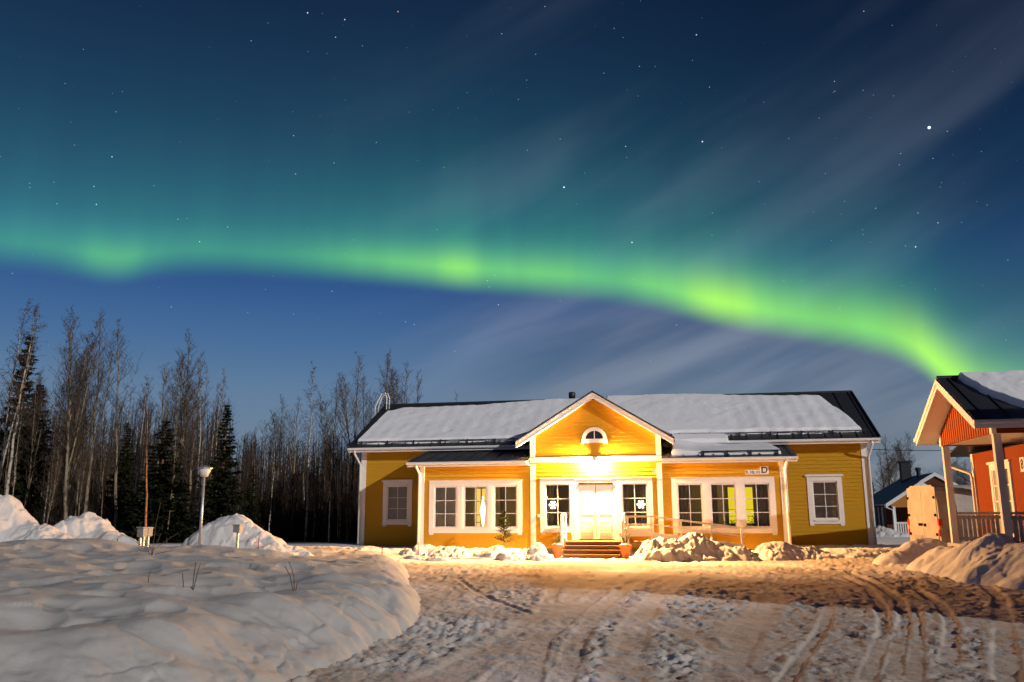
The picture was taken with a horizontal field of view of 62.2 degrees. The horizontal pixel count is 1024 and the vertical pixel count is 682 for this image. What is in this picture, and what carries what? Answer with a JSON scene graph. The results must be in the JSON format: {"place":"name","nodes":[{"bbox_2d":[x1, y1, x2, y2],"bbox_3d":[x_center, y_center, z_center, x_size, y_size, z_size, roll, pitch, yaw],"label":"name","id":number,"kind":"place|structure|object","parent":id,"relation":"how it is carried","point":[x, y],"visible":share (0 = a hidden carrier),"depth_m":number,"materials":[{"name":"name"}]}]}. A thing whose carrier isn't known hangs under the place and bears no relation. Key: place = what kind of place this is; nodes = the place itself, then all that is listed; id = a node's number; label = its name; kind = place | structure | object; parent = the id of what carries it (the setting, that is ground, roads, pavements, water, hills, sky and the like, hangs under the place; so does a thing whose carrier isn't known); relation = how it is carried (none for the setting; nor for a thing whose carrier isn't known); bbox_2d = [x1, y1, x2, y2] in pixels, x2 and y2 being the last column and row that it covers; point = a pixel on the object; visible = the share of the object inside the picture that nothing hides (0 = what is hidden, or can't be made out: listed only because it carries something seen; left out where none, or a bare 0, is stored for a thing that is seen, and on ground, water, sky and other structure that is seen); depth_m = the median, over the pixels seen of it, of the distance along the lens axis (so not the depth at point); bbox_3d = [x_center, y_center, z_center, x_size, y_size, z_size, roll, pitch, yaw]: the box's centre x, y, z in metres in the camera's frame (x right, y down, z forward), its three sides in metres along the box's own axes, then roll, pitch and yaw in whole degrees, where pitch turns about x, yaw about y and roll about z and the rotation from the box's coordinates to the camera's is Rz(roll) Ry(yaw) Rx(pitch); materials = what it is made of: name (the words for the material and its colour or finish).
{"place":"outdoors","nodes":[
{"label":"outdoors","id":0,"kind":"place"},
{"bbox_2d":[0,0,1023,497],"label":"sky","id":1,"kind":"structure","parent":0,"point":[513,199],"materials":[{"name":"blue"}]},
{"bbox_2d":[149,534,1023,681],"bbox_3d":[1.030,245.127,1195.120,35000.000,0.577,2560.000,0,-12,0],"label":"ground","id":2,"kind":"structure","parent":0,"point":[620,619],"depth_m":12.88,"materials":[{"name":"snow"}]},
{"bbox_2d":[0,401,20,494],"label":"bare tree","id":3,"kind":"object","parent":2,"relation":"on","point":[8,459],"visible":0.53,"depth_m":44.03,"materials":[{"name":"brown plant"}]},
{"bbox_2d":[11,428,23,495],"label":"bare tree","id":4,"kind":"object","parent":2,"relation":"on","point":[16,463],"visible":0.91,"depth_m":43.14,"materials":[{"name":"brown wood"}]},
{"bbox_2d":[12,396,26,494],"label":"bare tree","id":5,"kind":"object","parent":2,"relation":"on","point":[18,447],"visible":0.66,"depth_m":44.40,"materials":[{"name":"brown wood"}]},
{"bbox_2d":[0,303,44,494],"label":"birch tree","id":6,"kind":"object","parent":2,"relation":"on","point":[15,433],"visible":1,"depth_m":41.01,"materials":[{"name":"grey plant"}]},
{"bbox_2d":[0,298,48,479],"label":"birch tree","id":7,"kind":"object","parent":2,"relation":"on","point":[4,452],"visible":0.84,"depth_m":42.37,"materials":[{"name":"brown plant"}]},
{"bbox_2d":[0,334,50,523],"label":"spruce tree","id":8,"kind":"object","parent":2,"relation":"on","point":[21,468],"visible":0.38,"depth_m":45.55,"materials":[{"name":"plant"}]},
{"bbox_2d":[7,369,61,507],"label":"bare tree","id":9,"kind":"object","parent":2,"relation":"on","point":[33,429],"visible":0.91,"depth_m":45.29,"materials":[{"name":"brown plant"}]},
{"bbox_2d":[9,383,61,524],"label":"spruce tree","id":10,"kind":"object","parent":2,"relation":"on","point":[42,462],"visible":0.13,"depth_m":49.72,"materials":[{"name":"plant"}]},
{"bbox_2d":[0,494,76,541],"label":"snow heap","id":11,"kind":"object","parent":2,"relation":"on","point":[18,521],"visible":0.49,"depth_m":27.05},
{"bbox_2d":[38,445,64,524],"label":"bare tree","id":12,"kind":"object","parent":2,"relation":"on","point":[52,482],"visible":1,"depth_m":42.07,"materials":[{"name":"brown plant"}]},
{"bbox_2d":[43,400,60,523],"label":"bare tree","id":13,"kind":"object","parent":2,"relation":"on","point":[50,461],"visible":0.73,"depth_m":45.06,"materials":[{"name":"brown wood"}]},
{"bbox_2d":[50,415,64,524],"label":"bare tree","id":14,"kind":"object","parent":2,"relation":"on","point":[53,473],"visible":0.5,"depth_m":45.35,"materials":[{"name":"brown wood"}]},
{"bbox_2d":[49,376,74,519],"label":"bare tree","id":15,"kind":"object","parent":2,"relation":"on","point":[58,427],"visible":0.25,"depth_m":51.66,"materials":[{"name":"brown plant"}]},
{"bbox_2d":[30,305,112,519],"bbox_3d":[-22.177,3.957,42.509,3.997,12.209,3.851,0,-11,-17],"label":"bare tree","id":16,"kind":"object","parent":2,"relation":"on","point":[68,419],"visible":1,"depth_m":42.73,"materials":[{"name":"brown plant"}]},
{"bbox_2d":[62,419,96,515],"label":"bare tree","id":17,"kind":"object","parent":2,"relation":"on","point":[79,464],"visible":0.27,"depth_m":45.81,"materials":[{"name":"brown plant"}]},
{"bbox_2d":[48,363,112,519],"bbox_3d":[-22.945,5.644,44.285,3.142,9.598,3.028,12,-17,-43],"label":"bare tree","id":18,"kind":"object","parent":2,"relation":"on","point":[71,475],"visible":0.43,"depth_m":44.57,"materials":[{"name":"brown plant"}]},
{"bbox_2d":[50,316,110,518],"bbox_3d":[-24.348,4.770,47.196,3.030,12.507,3.636,0,-12,0],"label":"bare tree","id":19,"kind":"object","parent":2,"relation":"on","point":[65,382],"visible":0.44,"depth_m":47.26,"materials":[{"name":"brown plant"}]},
{"bbox_2d":[68,412,97,503],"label":"bare tree","id":20,"kind":"object","parent":2,"relation":"on","point":[79,467],"visible":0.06,"depth_m":53.88,"materials":[{"name":"brown plant"}]},
{"bbox_2d":[71,437,99,516],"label":"bare tree","id":21,"kind":"object","parent":2,"relation":"on","point":[80,483],"visible":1,"depth_m":42.56,"materials":[{"name":"brown plant"}]},
{"bbox_2d":[53,512,141,545],"bbox_3d":[-13.940,6.467,28.249,4.725,1.550,3.220,0,-12,0],"label":"snow heap","id":22,"kind":"object","parent":2,"relation":"on","point":[88,525],"visible":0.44,"depth_m":27.87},
{"bbox_2d":[88,416,113,513],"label":"bare tree","id":23,"kind":"object","parent":2,"relation":"on","point":[101,457],"visible":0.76,"depth_m":46.77,"materials":[{"name":"brown plant"}]},
{"bbox_2d":[99,443,107,517],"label":"bare tree","id":24,"kind":"object","parent":2,"relation":"on","point":[102,482],"visible":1,"depth_m":41.00,"materials":[{"name":"brown plant"}]},
{"bbox_2d":[93,433,122,513],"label":"bare tree","id":25,"kind":"object","parent":2,"relation":"on","point":[106,462],"visible":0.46,"depth_m":50.85,"materials":[{"name":"brown plant"}]},
{"bbox_2d":[73,308,145,512],"bbox_3d":[-20.966,4.252,43.990,3.240,12.163,2.923,-2,-12,6],"label":"bare tree","id":26,"kind":"object","parent":2,"relation":"on","point":[93,436],"visible":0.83,"depth_m":43.97,"materials":[{"name":"brown plant"}]},
{"bbox_2d":[92,319,135,529],"bbox_3d":[-20.331,4.434,43.470,2.379,11.664,2.383,5,-12,-39],"label":"bare tree","id":27,"kind":"object","parent":2,"relation":"on","point":[116,445],"visible":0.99,"depth_m":43.56,"materials":[{"name":"brown plant"}]},
{"bbox_2d":[97,422,139,534],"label":"spruce tree","id":28,"kind":"object","parent":2,"relation":"on","point":[125,470],"visible":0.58,"depth_m":47.26,"materials":[{"name":"plant"}]},
{"bbox_2d":[123,375,157,498],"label":"bare tree","id":29,"kind":"object","parent":2,"relation":"on","point":[143,430],"visible":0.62,"depth_m":49.70,"materials":[{"name":"brown plant"}]},
{"bbox_2d":[128,377,154,518],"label":"birch tree","id":30,"kind":"object","parent":2,"relation":"on","point":[139,449],"visible":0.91,"depth_m":44.39,"materials":[{"name":"grey plant"}]},
{"bbox_2d":[133,395,155,493],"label":"bare tree","id":31,"kind":"object","parent":2,"relation":"on","point":[152,401],"visible":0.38,"depth_m":56.64,"materials":[{"name":"brown plant"}]},
{"bbox_2d":[144,401,150,545],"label":"bare tree","id":32,"kind":"object","parent":2,"relation":"on","point":[146,501],"visible":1,"depth_m":35.52,"materials":[{"name":"brown wood"}]},
{"bbox_2d":[117,417,199,543],"bbox_3d":[-17.134,6.838,41.510,4.412,6.293,4.407,4,-12,-20],"label":"spruce tree","id":33,"kind":"object","parent":2,"relation":"on","point":[162,488],"visible":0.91,"depth_m":41.00,"materials":[{"name":"plant"}]},
{"bbox_2d":[140,362,176,536],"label":"bare tree","id":34,"kind":"object","parent":2,"relation":"on","point":[162,415],"visible":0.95,"depth_m":41.82,"materials":[{"name":"brown plant"}]},
{"bbox_2d":[166,420,179,542],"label":"bare tree","id":35,"kind":"object","parent":2,"relation":"on","point":[174,461],"visible":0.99,"depth_m":41.15,"materials":[{"name":"brown plant"}]},
{"bbox_2d":[0,396,360,525],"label":"wood","id":36,"kind":"object","parent":2,"relation":"on","point":[195,471],"visible":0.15,"depth_m":64.40,"materials":[{"name":"brown"}]},
{"bbox_2d":[157,329,208,510],"bbox_3d":[-18.254,4.968,46.509,2.855,11.762,3.454,5,-12,-23],"label":"bare tree","id":37,"kind":"object","parent":2,"relation":"on","point":[189,376],"visible":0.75,"depth_m":46.81,"materials":[{"name":"brown plant"}]},
{"bbox_2d":[159,360,208,527],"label":"bare tree","id":38,"kind":"object","parent":2,"relation":"on","point":[183,412],"visible":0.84,"depth_m":45.58,"materials":[{"name":"brown plant"}]},
{"bbox_2d":[12,476,358,539],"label":"undergrowth","id":39,"kind":"object","parent":2,"relation":"on","point":[282,526],"visible":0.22,"depth_m":46.02,"materials":[{"name":"brown"}]},
{"bbox_2d":[176,396,208,519],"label":"bare tree","id":40,"kind":"object","parent":2,"relation":"on","point":[191,451],"visible":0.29,"depth_m":55.45,"materials":[{"name":"brown plant"}]},
{"bbox_2d":[183,352,213,532],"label":"bare tree","id":41,"kind":"object","parent":2,"relation":"on","point":[192,459],"visible":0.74,"depth_m":48.16,"materials":[{"name":"brown plant"}]},
{"bbox_2d":[189,377,211,531],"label":"birch tree","id":42,"kind":"object","parent":2,"relation":"on","point":[200,437],"visible":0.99,"depth_m":43.59,"materials":[{"name":"grey plant"}]},
{"bbox_2d":[197,365,213,508],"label":"bare tree","id":43,"kind":"object","parent":2,"relation":"on","point":[203,428],"visible":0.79,"depth_m":48.91,"materials":[{"name":"brown plant"}]},
{"bbox_2d":[0,538,420,681],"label":"snow bank","id":44,"kind":"structure","parent":2,"relation":"on","point":[87,610],"depth_m":10.26,"materials":[{"name":"snow"}]},
{"bbox_2d":[136,527,148,545],"bbox_3d":[-10.708,5.849,24.535,0.242,0.937,0.260,-3,-12,14],"label":"power box","id":45,"kind":"object","parent":44,"relation":"on","point":[142,532],"visible":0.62,"depth_m":24.52,"materials":[{"name":"grey"}]},
{"bbox_2d":[133,502,177,554],"bbox_3d":[-7.354,3.900,17.457,0.957,1.159,0.072,0,-12,0],"label":"dry stem","id":46,"kind":"object","parent":44,"relation":"on","point":[152,550],"visible":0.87,"depth_m":17.39,"materials":[{"name":"brown"}]},
{"bbox_2d":[196,465,212,544],"bbox_3d":[-9.245,5.116,25.296,0.470,2.798,0.458,0,-12,0],"label":"street lamp","id":47,"kind":"object","parent":44,"relation":"on","point":[204,471],"visible":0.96,"depth_m":25.37,"materials":[{"name":"silver metal"}]},
{"bbox_2d":[232,524,244,547],"bbox_3d":[-8.001,5.861,24.734,0.244,1.012,0.260,-3,-12,14],"label":"power box","id":48,"kind":"object","parent":44,"relation":"on","point":[237,528],"visible":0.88,"depth_m":24.73,"materials":[{"name":"grey"}]},
{"bbox_2d":[189,403,245,532],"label":"spruce tree","id":49,"kind":"object","parent":2,"relation":"on","point":[223,510],"visible":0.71,"depth_m":42.24,"materials":[{"name":"plant"}]},
{"bbox_2d":[209,367,225,453],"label":"bare tree","id":50,"kind":"object","parent":2,"relation":"on","point":[221,408],"visible":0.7,"depth_m":51.33,"materials":[{"name":"brown plant"}]},
{"bbox_2d":[211,378,227,519],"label":"bare tree","id":51,"kind":"object","parent":2,"relation":"on","point":[217,432],"visible":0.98,"depth_m":42.70,"materials":[{"name":"brown wood"}]},
{"bbox_2d":[181,513,313,555],"bbox_3d":[-8.759,6.559,28.430,5.040,1.563,3.290,0,-12,0],"label":"snow heap","id":52,"kind":"object","parent":2,"relation":"on","point":[219,531],"visible":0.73,"depth_m":27.66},
{"bbox_2d":[238,464,262,527],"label":"spruce tree","id":53,"kind":"object","parent":2,"relation":"on","point":[251,507],"visible":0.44,"depth_m":39.21,"materials":[{"name":"plant"}]},
{"bbox_2d":[239,427,263,495],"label":"bare tree","id":54,"kind":"object","parent":2,"relation":"on","point":[252,453],"visible":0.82,"depth_m":57.25,"materials":[{"name":"brown plant"}]},
{"bbox_2d":[257,421,269,516],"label":"birch tree","id":55,"kind":"object","parent":2,"relation":"on","point":[264,449],"visible":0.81,"depth_m":61.38,"materials":[{"name":"grey plant"}]},
{"bbox_2d":[261,442,278,531],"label":"bare tree","id":56,"kind":"object","parent":2,"relation":"on","point":[272,472],"visible":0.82,"depth_m":46.87,"materials":[{"name":"brown plant"}]},
{"bbox_2d":[267,421,281,532],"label":"bare tree","id":57,"kind":"object","parent":2,"relation":"on","point":[273,479],"visible":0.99,"depth_m":43.55,"materials":[{"name":"brown wood"}]},
{"bbox_2d":[258,394,291,534],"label":"bare tree","id":58,"kind":"object","parent":2,"relation":"on","point":[279,440],"visible":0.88,"depth_m":47.55,"materials":[{"name":"brown plant"}]},
{"bbox_2d":[273,398,305,538],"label":"bare tree","id":59,"kind":"object","parent":2,"relation":"on","point":[293,474],"visible":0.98,"depth_m":46.60,"materials":[{"name":"brown plant"}]},
{"bbox_2d":[297,457,310,513],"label":"bare tree","id":60,"kind":"object","parent":2,"relation":"on","point":[302,480],"visible":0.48,"depth_m":57.82,"materials":[{"name":"brown plant"}]},
{"bbox_2d":[295,361,319,540],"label":"birch tree","id":61,"kind":"object","parent":2,"relation":"on","point":[310,427],"visible":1,"depth_m":44.00,"materials":[{"name":"grey plant"}]},
{"bbox_2d":[301,449,327,540],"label":"bare tree","id":62,"kind":"object","parent":2,"relation":"on","point":[313,482],"visible":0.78,"depth_m":44.25,"materials":[{"name":"brown plant"}]},
{"bbox_2d":[308,383,350,539],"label":"bare tree","id":63,"kind":"object","parent":2,"relation":"on","point":[329,442],"visible":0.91,"depth_m":45.70,"materials":[{"name":"brown plant"}]},
{"bbox_2d":[325,448,335,542],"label":"birch tree","id":64,"kind":"object","parent":2,"relation":"on","point":[331,493],"visible":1,"depth_m":40.34,"materials":[{"name":"brown plant"}]},
{"bbox_2d":[331,443,346,540],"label":"bare tree","id":65,"kind":"object","parent":2,"relation":"on","point":[338,500],"visible":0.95,"depth_m":43.16,"materials":[{"name":"brown plant"}]},
{"bbox_2d":[335,430,346,539],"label":"bare tree","id":66,"kind":"object","parent":2,"relation":"on","point":[340,483],"visible":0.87,"depth_m":44.55,"materials":[{"name":"brown wood"}]},
{"bbox_2d":[320,351,373,539],"bbox_3d":[-8.886,5.548,45.660,2.484,10.245,2.989,-11,-15,42],"label":"bare tree","id":67,"kind":"object","parent":2,"relation":"on","point":[344,402],"visible":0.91,"depth_m":45.88,"materials":[{"name":"brown plant"}]},
{"bbox_2d":[339,486,354,541],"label":"bare tree","id":68,"kind":"object","parent":2,"relation":"on","point":[346,501],"visible":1,"depth_m":41.22,"materials":[{"name":"brown plant"}]},
{"bbox_2d":[350,377,378,473],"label":"bare tree","id":69,"kind":"object","parent":2,"relation":"on","point":[364,398],"visible":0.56,"depth_m":47.20,"materials":[{"name":"brown plant"}]},
{"bbox_2d":[348,546,390,551],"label":"snow heap","id":70,"kind":"object","parent":2,"relation":"on","point":[369,548],"visible":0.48,"depth_m":33.89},
{"bbox_2d":[362,346,407,419],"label":"bare tree","id":71,"kind":"object","parent":2,"relation":"on","point":[387,371],"visible":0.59,"depth_m":49.88,"materials":[{"name":"brown plant"}]},
{"bbox_2d":[377,361,414,403],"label":"bare tree","id":72,"kind":"object","parent":2,"relation":"on","point":[404,401],"visible":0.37,"depth_m":51.54,"materials":[{"name":"brown plant"}]},
{"bbox_2d":[403,555,475,561],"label":"snow heap","id":73,"kind":"object","parent":2,"relation":"on","point":[417,557],"visible":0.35,"depth_m":30.37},
{"bbox_2d":[399,544,513,557],"bbox_3d":[-2.157,8.300,33.228,4.940,0.636,1.681,-3,-12,14],"label":"snow heap","id":74,"kind":"object","parent":2,"relation":"on","point":[447,551],"visible":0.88,"depth_m":33.02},
{"bbox_2d":[495,510,516,542],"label":"fir tree","id":75,"kind":"object","parent":2,"relation":"on","point":[501,520],"visible":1,"depth_m":32.50,"materials":[{"name":"green plant"}]},
{"bbox_2d":[494,542,554,560],"bbox_3d":[0.483,7.809,31.306,2.520,0.735,2.380,0,-12,0],"label":"snow heap","id":76,"kind":"object","parent":2,"relation":"on","point":[536,551],"visible":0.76,"depth_m":30.74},
{"bbox_2d":[551,533,563,557],"bbox_3d":[1.728,7.767,32.361,0.480,0.986,0.473,0,-12,-1],"label":"flower pot","id":77,"kind":"object","parent":2,"relation":"on","point":[557,547],"visible":1,"depth_m":32.19,"materials":[{"name":"ceramic"}]},
{"bbox_2d":[347,390,880,558],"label":"yellow house","id":78,"kind":"structure","parent":2,"relation":"on","point":[793,468],"depth_m":34.75,"materials":[{"name":"paint"}]},
{"bbox_2d":[381,479,413,525],"bbox_3d":[-5.125,7.258,38.069,1.500,2.060,0.250,-2,-12,11],"label":"window","id":79,"kind":"structure","parent":78,"relation":"in","point":[397,494],"depth_m":38.10,"materials":[{"name":"white paint"}]},
{"bbox_2d":[429,479,521,534],"bbox_3d":[-1.500,6.827,34.839,3.960,2.205,0.235,-2,-12,11],"label":"window","id":80,"kind":"structure","parent":78,"relation":"in","point":[447,498],"depth_m":34.88,"materials":[{"name":"white paint"}]},
{"bbox_2d":[473,487,496,525],"label":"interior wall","id":81,"kind":"structure","parent":78,"relation":"in","point":[479,492],"depth_m":36.98,"materials":[{"name":"beige paint"}]},
{"bbox_2d":[539,478,575,533],"bbox_3d":[1.840,6.639,34.161,1.460,2.215,0.135,-2,-12,11],"label":"window","id":82,"kind":"structure","parent":78,"relation":"in","point":[544,482],"depth_m":34.17,"materials":[{"name":"white paint"}]},
{"bbox_2d":[578,485,596,538],"bbox_3d":[3.005,6.817,33.896,0.683,2.130,0.130,-2,-12,11],"label":"door","id":83,"kind":"structure","parent":78,"relation":"in","point":[586,493],"depth_m":33.90,"materials":[{"name":"white"}]},
{"bbox_2d":[581,427,607,443],"bbox_3d":[3.338,3.834,34.438,1.080,0.670,0.086,-2,-12,11],"label":"fan window","id":84,"kind":"structure","parent":78,"relation":"in","point":[594,434],"depth_m":34.43,"materials":[{"name":"white paint"}]},
{"bbox_2d":[596,484,613,538],"bbox_3d":[3.704,6.794,33.794,0.683,2.130,0.067,-2,-12,11],"label":"door","id":85,"kind":"structure","parent":78,"relation":"in","point":[604,493],"depth_m":33.78,"materials":[{"name":"white"}]},
{"bbox_2d":[615,477,653,533],"bbox_3d":[4.863,6.509,33.586,1.460,2.215,0.135,-2,-12,11],"label":"window","id":86,"kind":"structure","parent":78,"relation":"in","point":[620,481],"depth_m":33.62,"materials":[{"name":"white paint"}]},
{"bbox_2d":[671,476,777,534],"bbox_3d":[8.210,6.400,32.943,3.960,2.205,0.135,-2,-12,11],"label":"window","id":87,"kind":"structure","parent":78,"relation":"in","point":[705,483],"depth_m":32.94,"materials":[{"name":"white paint"}]},
{"bbox_2d":[805,474,844,525],"bbox_3d":[12.798,6.488,34.661,1.500,2.060,0.250,-2,-12,11],"label":"window","id":88,"kind":"structure","parent":78,"relation":"in","point":[825,492],"depth_m":34.69,"materials":[{"name":"white paint"}]},
{"bbox_2d":[619,533,631,558],"bbox_3d":[4.247,7.654,31.810,0.473,0.967,0.480,4,-12,-21],"label":"flower pot","id":89,"kind":"object","parent":2,"relation":"on","point":[625,548],"visible":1,"depth_m":31.64,"materials":[{"name":"ceramic"}]},
{"bbox_2d":[630,532,758,562],"bbox_3d":[6.621,7.535,30.938,5.075,1.117,2.940,0,-12,0],"label":"snow heap","id":90,"kind":"object","parent":2,"relation":"on","point":[692,546],"visible":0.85,"depth_m":30.33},
{"bbox_2d":[751,541,826,560],"bbox_3d":[10.060,7.679,30.852,3.430,0.766,2.205,0,-12,0],"label":"snow heap","id":91,"kind":"object","parent":2,"relation":"on","point":[777,551],"visible":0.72,"depth_m":30.39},
{"bbox_2d":[815,548,890,559],"bbox_3d":[12.037,7.673,30.334,3.675,0.531,1.750,0,-12,0],"label":"snow heap","id":92,"kind":"object","parent":2,"relation":"on","point":[855,553],"visible":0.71,"depth_m":30.04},
{"bbox_2d":[872,448,899,490],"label":"bare tree","id":93,"kind":"object","parent":2,"relation":"on","point":[881,469],"visible":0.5,"depth_m":73.18,"materials":[{"name":"brown plant"}]},
{"bbox_2d":[873,434,905,486],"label":"bare tree","id":94,"kind":"object","parent":2,"relation":"on","point":[894,473],"visible":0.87,"depth_m":69.19,"materials":[{"name":"brown plant"}]},
{"bbox_2d":[876,525,909,536],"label":"snow heap","id":95,"kind":"object","parent":2,"relation":"on","point":[882,531],"visible":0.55,"depth_m":45.15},
{"bbox_2d":[872,538,947,564],"bbox_3d":[12.834,6.717,26.912,3.395,0.936,2.625,0,-12,0],"label":"snow heap","id":96,"kind":"object","parent":2,"relation":"on","point":[908,552],"visible":0.55,"depth_m":26.47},
{"bbox_2d":[890,431,930,476],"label":"bare tree","id":97,"kind":"object","parent":2,"relation":"on","point":[902,459],"visible":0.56,"depth_m":94.26,"materials":[{"name":"brown plant"}]},
{"bbox_2d":[873,461,957,533],"bbox_3d":[26.546,10.223,55.294,6.489,4.970,10.060,-3,-12,11],"label":"cabin","id":98,"kind":"object","parent":2,"relation":"on","point":[890,506],"visible":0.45,"depth_m":52.71,"materials":[{"name":"blue"}]},
{"bbox_2d":[906,485,974,543],"bbox_3d":[17.171,6.426,30.091,5.460,2.580,2.042,1,-12,-4],"label":"shed","id":99,"kind":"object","parent":2,"relation":"on","point":[928,516],"visible":0.27,"depth_m":29.38,"materials":[{"name":"white paint"}]},
{"bbox_2d":[940,457,970,484],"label":"bare tree","id":100,"kind":"object","parent":2,"relation":"on","point":[957,480],"visible":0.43,"depth_m":61.05,"materials":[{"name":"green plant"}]},
{"bbox_2d":[955,462,970,484],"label":"bare tree","id":101,"kind":"object","parent":2,"relation":"on","point":[968,476],"visible":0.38,"depth_m":64.86,"materials":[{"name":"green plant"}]},
{"bbox_2d":[906,532,1023,589],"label":"snow heap","id":102,"kind":"object","parent":2,"relation":"on","point":[991,559],"visible":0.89,"depth_m":20.58,"materials":[{"name":"snow"}]},
{"bbox_2d":[913,370,1023,545],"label":"red cabin","id":103,"kind":"object","parent":2,"relation":"on","point":[977,418],"visible":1,"depth_m":24.75,"materials":[{"name":"paint"}]},
{"bbox_2d":[986,459,1018,536],"bbox_3d":[14.864,4.771,25.718,0.086,2.250,1.862,-2,-12,11],"label":"door frame","id":104,"kind":"structure","parent":103,"relation":"in","point":[1007,462],"depth_m":25.41,"materials":[{"name":"white paint"}]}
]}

